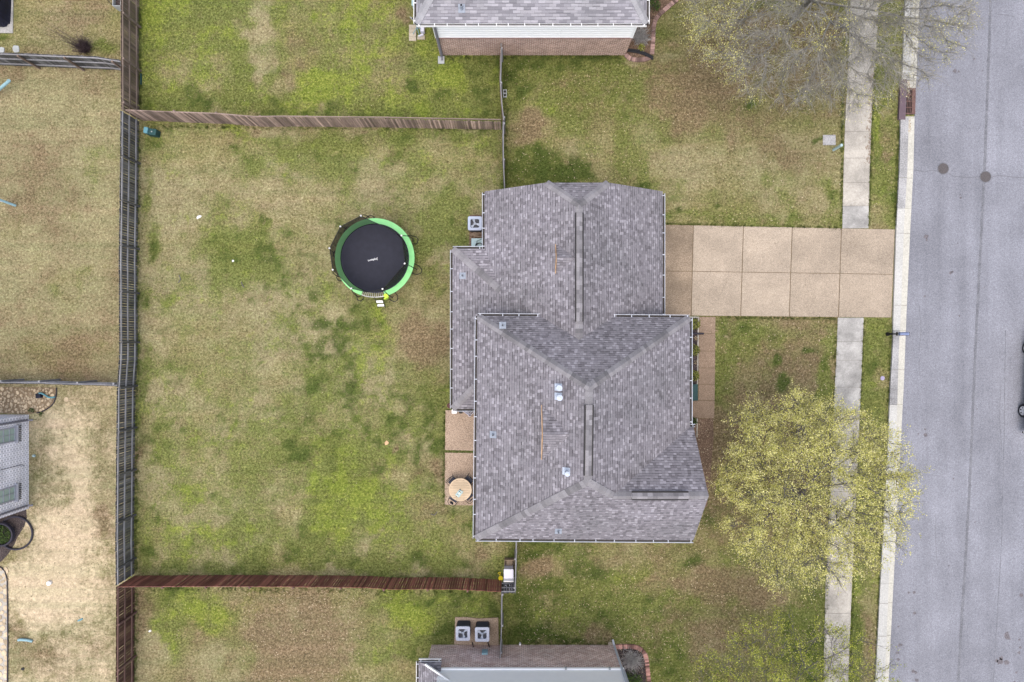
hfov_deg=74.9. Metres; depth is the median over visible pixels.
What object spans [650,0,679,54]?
brick edging
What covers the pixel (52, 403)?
plastic edging
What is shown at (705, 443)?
garden bed
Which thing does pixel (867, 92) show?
pavement
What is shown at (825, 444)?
tree
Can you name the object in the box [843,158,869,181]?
pavement
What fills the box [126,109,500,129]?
wooden fence
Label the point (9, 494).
window
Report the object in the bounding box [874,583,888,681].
kerb
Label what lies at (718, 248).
driveway
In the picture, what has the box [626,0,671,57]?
garden bed
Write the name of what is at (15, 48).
stepping stone
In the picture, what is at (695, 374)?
shrub
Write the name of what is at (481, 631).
air conditioner
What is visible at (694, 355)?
garden bed
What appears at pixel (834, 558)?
pavement
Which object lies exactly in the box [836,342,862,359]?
pavement
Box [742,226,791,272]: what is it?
driveway
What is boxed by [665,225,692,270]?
driveway
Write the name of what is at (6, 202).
play frame leg
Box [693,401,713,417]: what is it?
path
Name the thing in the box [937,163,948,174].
manhole cover
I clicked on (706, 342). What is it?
path
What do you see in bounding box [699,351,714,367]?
path
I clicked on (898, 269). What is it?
kerb
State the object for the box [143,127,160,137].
utility box
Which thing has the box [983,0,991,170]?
road seam
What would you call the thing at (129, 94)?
wooden fence
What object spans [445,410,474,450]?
patio
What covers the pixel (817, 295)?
driveway
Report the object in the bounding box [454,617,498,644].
condenser pad
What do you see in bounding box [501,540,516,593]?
metal fence
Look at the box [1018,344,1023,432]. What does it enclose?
pickup truck
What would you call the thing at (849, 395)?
pavement
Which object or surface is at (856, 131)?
pavement joint dirt
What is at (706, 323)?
path
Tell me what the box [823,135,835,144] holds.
meter cover
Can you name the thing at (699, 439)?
fallen leaves
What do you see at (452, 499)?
patio chair
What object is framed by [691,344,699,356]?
shrub
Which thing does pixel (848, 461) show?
pavement
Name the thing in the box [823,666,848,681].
pavement
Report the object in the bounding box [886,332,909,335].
mailbox
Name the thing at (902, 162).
kerb
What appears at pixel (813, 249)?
driveway
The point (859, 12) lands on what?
pavement
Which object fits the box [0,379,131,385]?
wooden fence
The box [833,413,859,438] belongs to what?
pavement
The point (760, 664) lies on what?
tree
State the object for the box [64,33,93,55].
dry shrub
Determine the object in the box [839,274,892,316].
driveway
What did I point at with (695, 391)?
porch bench
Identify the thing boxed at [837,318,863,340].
pavement
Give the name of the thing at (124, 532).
wooden fence
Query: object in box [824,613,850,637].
pavement
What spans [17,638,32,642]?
plastic tube
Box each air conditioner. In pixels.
[456,620,470,640]
[468,216,481,231]
[475,621,488,641]
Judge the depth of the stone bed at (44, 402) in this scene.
38.39 m
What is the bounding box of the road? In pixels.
[889,0,1023,681]
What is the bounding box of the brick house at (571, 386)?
[450,180,708,542]
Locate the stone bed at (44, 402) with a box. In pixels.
[0,387,56,413]
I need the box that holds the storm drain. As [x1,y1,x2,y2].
[897,79,915,119]
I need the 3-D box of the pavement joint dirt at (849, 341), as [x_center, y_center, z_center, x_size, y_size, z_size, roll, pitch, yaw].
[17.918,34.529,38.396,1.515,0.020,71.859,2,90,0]
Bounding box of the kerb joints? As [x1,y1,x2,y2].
[876,7,911,669]
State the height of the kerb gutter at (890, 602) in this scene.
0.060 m
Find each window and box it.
[0,425,21,444]
[0,483,21,504]
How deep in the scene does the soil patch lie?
38.39 m
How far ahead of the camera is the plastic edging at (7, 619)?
38.32 m
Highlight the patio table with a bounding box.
[449,478,471,500]
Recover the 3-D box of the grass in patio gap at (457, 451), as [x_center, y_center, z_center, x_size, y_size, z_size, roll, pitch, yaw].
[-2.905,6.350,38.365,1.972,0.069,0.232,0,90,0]
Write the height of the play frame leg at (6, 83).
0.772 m
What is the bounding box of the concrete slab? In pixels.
[0,0,13,32]
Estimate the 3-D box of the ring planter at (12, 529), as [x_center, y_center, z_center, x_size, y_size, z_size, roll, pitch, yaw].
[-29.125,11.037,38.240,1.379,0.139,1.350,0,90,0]
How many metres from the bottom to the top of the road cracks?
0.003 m
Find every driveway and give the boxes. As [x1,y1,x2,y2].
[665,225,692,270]
[665,271,691,314]
[692,272,741,315]
[693,225,742,271]
[741,272,789,315]
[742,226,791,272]
[790,273,839,316]
[791,227,840,272]
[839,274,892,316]
[840,228,894,273]
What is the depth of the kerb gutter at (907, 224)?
38.37 m
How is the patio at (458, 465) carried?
on the ground at (276, 414)
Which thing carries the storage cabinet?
on the ground at (276, 414)
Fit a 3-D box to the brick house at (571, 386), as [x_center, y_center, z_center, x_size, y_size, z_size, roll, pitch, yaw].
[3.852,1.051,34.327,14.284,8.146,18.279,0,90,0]
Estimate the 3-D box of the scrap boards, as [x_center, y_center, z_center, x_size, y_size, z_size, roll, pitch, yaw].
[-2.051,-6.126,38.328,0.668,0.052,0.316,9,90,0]
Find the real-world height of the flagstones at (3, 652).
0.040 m
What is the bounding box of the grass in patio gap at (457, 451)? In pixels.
[444,450,473,452]
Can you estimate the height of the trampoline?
2.804 m
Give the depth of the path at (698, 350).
38.36 m
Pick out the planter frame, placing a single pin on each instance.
(116, 4)
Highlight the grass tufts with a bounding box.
[133,6,899,679]
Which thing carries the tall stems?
on the ground at (276, 414)
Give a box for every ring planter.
[0,522,14,544]
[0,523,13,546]
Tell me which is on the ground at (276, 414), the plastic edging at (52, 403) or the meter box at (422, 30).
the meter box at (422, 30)
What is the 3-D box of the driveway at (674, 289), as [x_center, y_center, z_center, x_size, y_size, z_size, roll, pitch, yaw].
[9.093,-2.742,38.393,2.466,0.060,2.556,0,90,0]
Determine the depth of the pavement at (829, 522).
38.37 m
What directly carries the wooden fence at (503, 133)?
on the ground at (276, 414)
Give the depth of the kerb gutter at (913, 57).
38.37 m
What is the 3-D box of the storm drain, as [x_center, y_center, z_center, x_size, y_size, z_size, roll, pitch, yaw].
[22.656,-13.825,38.310,1.062,0.161,2.300,0,90,0]
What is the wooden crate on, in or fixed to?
on the ground at (276, 414)
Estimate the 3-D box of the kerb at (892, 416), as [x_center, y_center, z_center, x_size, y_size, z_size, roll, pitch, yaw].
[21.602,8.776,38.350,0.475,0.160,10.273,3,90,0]
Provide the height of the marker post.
0.980 m
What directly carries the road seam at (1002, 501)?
on the road
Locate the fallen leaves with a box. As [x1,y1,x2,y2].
[243,57,910,681]
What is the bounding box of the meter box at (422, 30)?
[418,27,424,36]
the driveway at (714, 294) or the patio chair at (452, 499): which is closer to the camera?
the patio chair at (452, 499)
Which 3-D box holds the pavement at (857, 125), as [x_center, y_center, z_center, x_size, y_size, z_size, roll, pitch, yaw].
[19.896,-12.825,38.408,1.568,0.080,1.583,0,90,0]
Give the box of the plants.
[0,525,10,544]
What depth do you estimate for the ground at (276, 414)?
38.40 m
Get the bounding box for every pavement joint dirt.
[833,341,861,466]
[843,131,870,182]
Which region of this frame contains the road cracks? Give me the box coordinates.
[914,14,1023,565]
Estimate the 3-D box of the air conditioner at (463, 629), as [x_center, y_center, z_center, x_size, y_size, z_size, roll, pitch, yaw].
[-2.755,16.397,37.895,0.800,0.890,0.800,0,90,0]
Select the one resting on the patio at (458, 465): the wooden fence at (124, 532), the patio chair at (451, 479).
the patio chair at (451, 479)
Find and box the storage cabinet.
[504,564,513,581]
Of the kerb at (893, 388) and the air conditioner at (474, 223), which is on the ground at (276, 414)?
the kerb at (893, 388)
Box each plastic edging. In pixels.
[0,567,7,681]
[36,388,56,412]
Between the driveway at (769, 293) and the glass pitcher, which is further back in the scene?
the driveway at (769, 293)
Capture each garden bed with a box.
[617,648,645,681]
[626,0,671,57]
[691,318,697,383]
[694,418,713,506]
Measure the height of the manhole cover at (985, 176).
0.037 m
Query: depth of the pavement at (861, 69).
38.37 m
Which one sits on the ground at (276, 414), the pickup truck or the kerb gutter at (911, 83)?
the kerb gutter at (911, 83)
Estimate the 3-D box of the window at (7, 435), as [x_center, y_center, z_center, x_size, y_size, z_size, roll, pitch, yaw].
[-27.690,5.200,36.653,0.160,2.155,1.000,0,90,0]
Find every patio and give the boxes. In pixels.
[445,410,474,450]
[445,453,473,504]
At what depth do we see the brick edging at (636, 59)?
38.31 m
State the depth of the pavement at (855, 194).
38.36 m
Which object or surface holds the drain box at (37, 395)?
on the stone bed at (44, 402)
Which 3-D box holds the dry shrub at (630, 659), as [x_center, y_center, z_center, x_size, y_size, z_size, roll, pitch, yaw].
[6.858,18.222,38.055,1.886,1.185,1.569,22,90,0]
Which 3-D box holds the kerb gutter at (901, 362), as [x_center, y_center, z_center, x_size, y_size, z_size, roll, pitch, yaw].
[22.320,1.524,38.402,0.422,0.060,4.255,2,90,0]
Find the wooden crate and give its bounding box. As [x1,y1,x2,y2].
[504,558,513,568]
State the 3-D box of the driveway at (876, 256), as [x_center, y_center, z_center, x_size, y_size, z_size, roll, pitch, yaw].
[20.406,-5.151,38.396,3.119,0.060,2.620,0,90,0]
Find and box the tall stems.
[40,20,78,47]
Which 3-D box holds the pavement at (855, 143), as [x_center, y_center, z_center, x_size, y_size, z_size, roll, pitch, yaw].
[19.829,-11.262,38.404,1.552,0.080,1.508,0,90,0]
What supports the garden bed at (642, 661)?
on the ground at (276, 414)
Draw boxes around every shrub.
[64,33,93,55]
[620,648,644,674]
[626,669,642,681]
[633,26,655,49]
[650,0,660,10]
[691,318,700,329]
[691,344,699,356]
[691,369,699,382]
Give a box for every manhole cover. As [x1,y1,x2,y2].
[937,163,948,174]
[980,171,990,182]
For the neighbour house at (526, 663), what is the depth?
35.95 m
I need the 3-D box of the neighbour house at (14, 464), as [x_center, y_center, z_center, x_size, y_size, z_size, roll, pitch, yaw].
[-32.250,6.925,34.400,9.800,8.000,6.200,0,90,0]
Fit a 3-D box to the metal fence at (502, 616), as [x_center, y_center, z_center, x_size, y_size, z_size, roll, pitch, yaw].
[-0.566,15.676,37.542,0.166,1.719,3.627,1,90,0]
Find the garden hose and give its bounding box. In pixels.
[38,392,54,397]
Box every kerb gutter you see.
[885,583,892,681]
[889,405,902,582]
[897,331,905,403]
[900,209,910,329]
[905,118,914,208]
[907,81,915,87]
[910,1,918,79]
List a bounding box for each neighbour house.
[0,415,32,517]
[413,0,649,59]
[416,640,628,681]
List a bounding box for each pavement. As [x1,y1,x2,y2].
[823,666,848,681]
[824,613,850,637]
[824,638,849,665]
[825,570,851,612]
[827,518,854,543]
[827,544,853,569]
[829,492,855,517]
[830,467,856,491]
[831,440,857,465]
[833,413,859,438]
[834,387,860,412]
[835,360,861,386]
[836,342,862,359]
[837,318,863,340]
[842,183,868,205]
[842,206,868,227]
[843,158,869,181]
[844,132,870,157]
[845,104,871,130]
[846,78,872,103]
[847,52,874,77]
[849,26,876,51]
[850,0,878,25]
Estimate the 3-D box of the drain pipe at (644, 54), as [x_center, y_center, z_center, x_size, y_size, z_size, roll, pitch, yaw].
[7.356,-16.445,38.300,1.598,0.110,0.210,18,90,0]
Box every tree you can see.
[672,0,989,125]
[690,601,906,681]
[706,380,934,603]
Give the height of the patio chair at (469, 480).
0.892 m
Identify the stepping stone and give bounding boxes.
[12,45,19,52]
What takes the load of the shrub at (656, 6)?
on the garden bed at (663, 3)
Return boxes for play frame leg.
[0,79,10,90]
[0,199,15,206]
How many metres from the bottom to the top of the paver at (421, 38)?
0.070 m
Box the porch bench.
[693,384,697,400]
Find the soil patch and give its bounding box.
[0,510,26,561]
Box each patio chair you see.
[446,473,457,485]
[447,497,458,506]
[463,474,472,485]
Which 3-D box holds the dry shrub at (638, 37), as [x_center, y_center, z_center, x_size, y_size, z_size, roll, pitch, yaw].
[7.321,-17.461,37.968,1.703,0.895,1.749,-41,90,0]
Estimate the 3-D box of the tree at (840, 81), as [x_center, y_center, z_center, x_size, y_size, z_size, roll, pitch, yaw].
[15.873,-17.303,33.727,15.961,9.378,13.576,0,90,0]
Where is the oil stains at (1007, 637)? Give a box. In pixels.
[896,41,1022,681]
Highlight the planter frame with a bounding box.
[112,0,126,10]
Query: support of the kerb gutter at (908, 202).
on the ground at (276, 414)
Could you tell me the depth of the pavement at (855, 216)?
38.37 m
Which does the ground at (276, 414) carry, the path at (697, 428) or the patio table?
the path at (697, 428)
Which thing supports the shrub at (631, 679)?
on the garden bed at (642, 661)
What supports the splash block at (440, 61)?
on the ground at (276, 414)
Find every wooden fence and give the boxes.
[0,52,132,71]
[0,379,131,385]
[115,110,140,584]
[115,576,136,681]
[118,575,501,591]
[120,0,141,119]
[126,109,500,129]
[499,42,504,121]
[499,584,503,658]
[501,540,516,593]
[502,121,504,187]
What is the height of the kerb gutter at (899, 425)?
0.060 m
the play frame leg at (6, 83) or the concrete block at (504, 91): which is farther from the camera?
the concrete block at (504, 91)
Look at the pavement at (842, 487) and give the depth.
38.37 m
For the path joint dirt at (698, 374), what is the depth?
38.38 m
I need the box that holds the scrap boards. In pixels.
[470,232,481,237]
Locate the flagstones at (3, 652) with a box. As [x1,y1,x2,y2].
[0,567,8,681]
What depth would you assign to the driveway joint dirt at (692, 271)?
38.38 m
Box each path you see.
[0,570,6,681]
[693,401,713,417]
[696,418,697,436]
[697,318,698,383]
[698,385,714,399]
[699,317,714,332]
[699,334,714,350]
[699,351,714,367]
[699,368,714,383]
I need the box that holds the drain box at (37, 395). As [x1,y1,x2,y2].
[35,393,42,397]
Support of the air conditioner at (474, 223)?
on the soil strip
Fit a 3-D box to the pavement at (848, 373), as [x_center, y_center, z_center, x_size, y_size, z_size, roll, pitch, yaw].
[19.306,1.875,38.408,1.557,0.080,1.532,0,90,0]
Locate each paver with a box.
[409,25,415,40]
[417,35,424,39]
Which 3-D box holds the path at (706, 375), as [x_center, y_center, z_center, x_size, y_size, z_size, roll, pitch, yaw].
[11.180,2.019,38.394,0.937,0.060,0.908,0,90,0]
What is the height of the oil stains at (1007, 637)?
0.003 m
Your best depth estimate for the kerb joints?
38.27 m
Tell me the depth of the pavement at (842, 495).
38.36 m
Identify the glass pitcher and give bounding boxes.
[455,489,462,496]
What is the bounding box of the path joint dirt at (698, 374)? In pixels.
[698,333,714,400]
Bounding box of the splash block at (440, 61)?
[438,56,443,63]
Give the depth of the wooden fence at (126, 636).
37.39 m
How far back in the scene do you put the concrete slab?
38.35 m
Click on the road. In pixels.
(949, 126)
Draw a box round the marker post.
[832,144,842,150]
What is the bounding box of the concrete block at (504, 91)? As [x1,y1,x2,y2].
[503,89,506,97]
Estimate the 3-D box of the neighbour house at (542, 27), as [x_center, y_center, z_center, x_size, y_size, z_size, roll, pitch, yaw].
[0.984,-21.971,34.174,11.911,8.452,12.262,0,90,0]
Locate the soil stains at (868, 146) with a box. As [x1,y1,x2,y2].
[864,65,873,163]
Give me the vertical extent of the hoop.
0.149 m
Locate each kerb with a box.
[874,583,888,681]
[879,405,896,583]
[888,331,899,404]
[892,208,904,329]
[896,118,908,207]
[901,0,912,79]
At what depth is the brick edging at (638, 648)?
38.30 m
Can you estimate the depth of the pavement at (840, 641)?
38.37 m
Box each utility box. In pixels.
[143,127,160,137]
[471,238,481,245]
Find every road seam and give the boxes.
[957,182,984,681]
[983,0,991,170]
[993,331,1005,681]
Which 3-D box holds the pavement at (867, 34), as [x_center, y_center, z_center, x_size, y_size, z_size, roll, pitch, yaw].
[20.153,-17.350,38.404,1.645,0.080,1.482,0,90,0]
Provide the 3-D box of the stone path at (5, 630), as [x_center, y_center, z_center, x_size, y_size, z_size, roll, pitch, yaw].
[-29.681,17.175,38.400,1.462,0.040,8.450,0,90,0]
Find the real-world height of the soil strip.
0.020 m
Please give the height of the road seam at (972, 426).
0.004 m
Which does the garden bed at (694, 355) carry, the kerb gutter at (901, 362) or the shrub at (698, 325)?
the shrub at (698, 325)
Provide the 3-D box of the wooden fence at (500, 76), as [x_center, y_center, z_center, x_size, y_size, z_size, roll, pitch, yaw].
[-0.569,-14.245,37.492,0.241,1.819,4.240,-2,90,0]
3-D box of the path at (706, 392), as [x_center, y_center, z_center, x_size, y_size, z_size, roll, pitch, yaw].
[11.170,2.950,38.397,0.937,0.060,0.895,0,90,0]
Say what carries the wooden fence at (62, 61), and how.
on the ground at (276, 414)
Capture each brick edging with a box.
[616,644,650,681]
[624,53,650,61]
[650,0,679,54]
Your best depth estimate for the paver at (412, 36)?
38.34 m
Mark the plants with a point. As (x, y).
(2, 535)
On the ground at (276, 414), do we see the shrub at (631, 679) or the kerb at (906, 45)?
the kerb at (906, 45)
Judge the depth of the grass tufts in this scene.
38.35 m
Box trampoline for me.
[329,214,421,307]
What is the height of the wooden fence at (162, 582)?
1.861 m
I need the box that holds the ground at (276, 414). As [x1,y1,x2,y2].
[0,0,915,681]
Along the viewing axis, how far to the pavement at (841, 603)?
38.37 m
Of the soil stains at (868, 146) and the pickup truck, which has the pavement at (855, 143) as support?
the soil stains at (868, 146)
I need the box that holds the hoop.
[0,516,33,549]
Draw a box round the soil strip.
[469,215,481,245]
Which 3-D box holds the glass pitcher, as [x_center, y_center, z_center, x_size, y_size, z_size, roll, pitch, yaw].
[-2.980,8.589,37.545,0.265,0.212,0.486,38,90,0]
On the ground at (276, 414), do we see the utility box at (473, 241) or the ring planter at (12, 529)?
the utility box at (473, 241)
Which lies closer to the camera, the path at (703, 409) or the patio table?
the patio table
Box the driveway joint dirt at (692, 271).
[681,225,894,316]

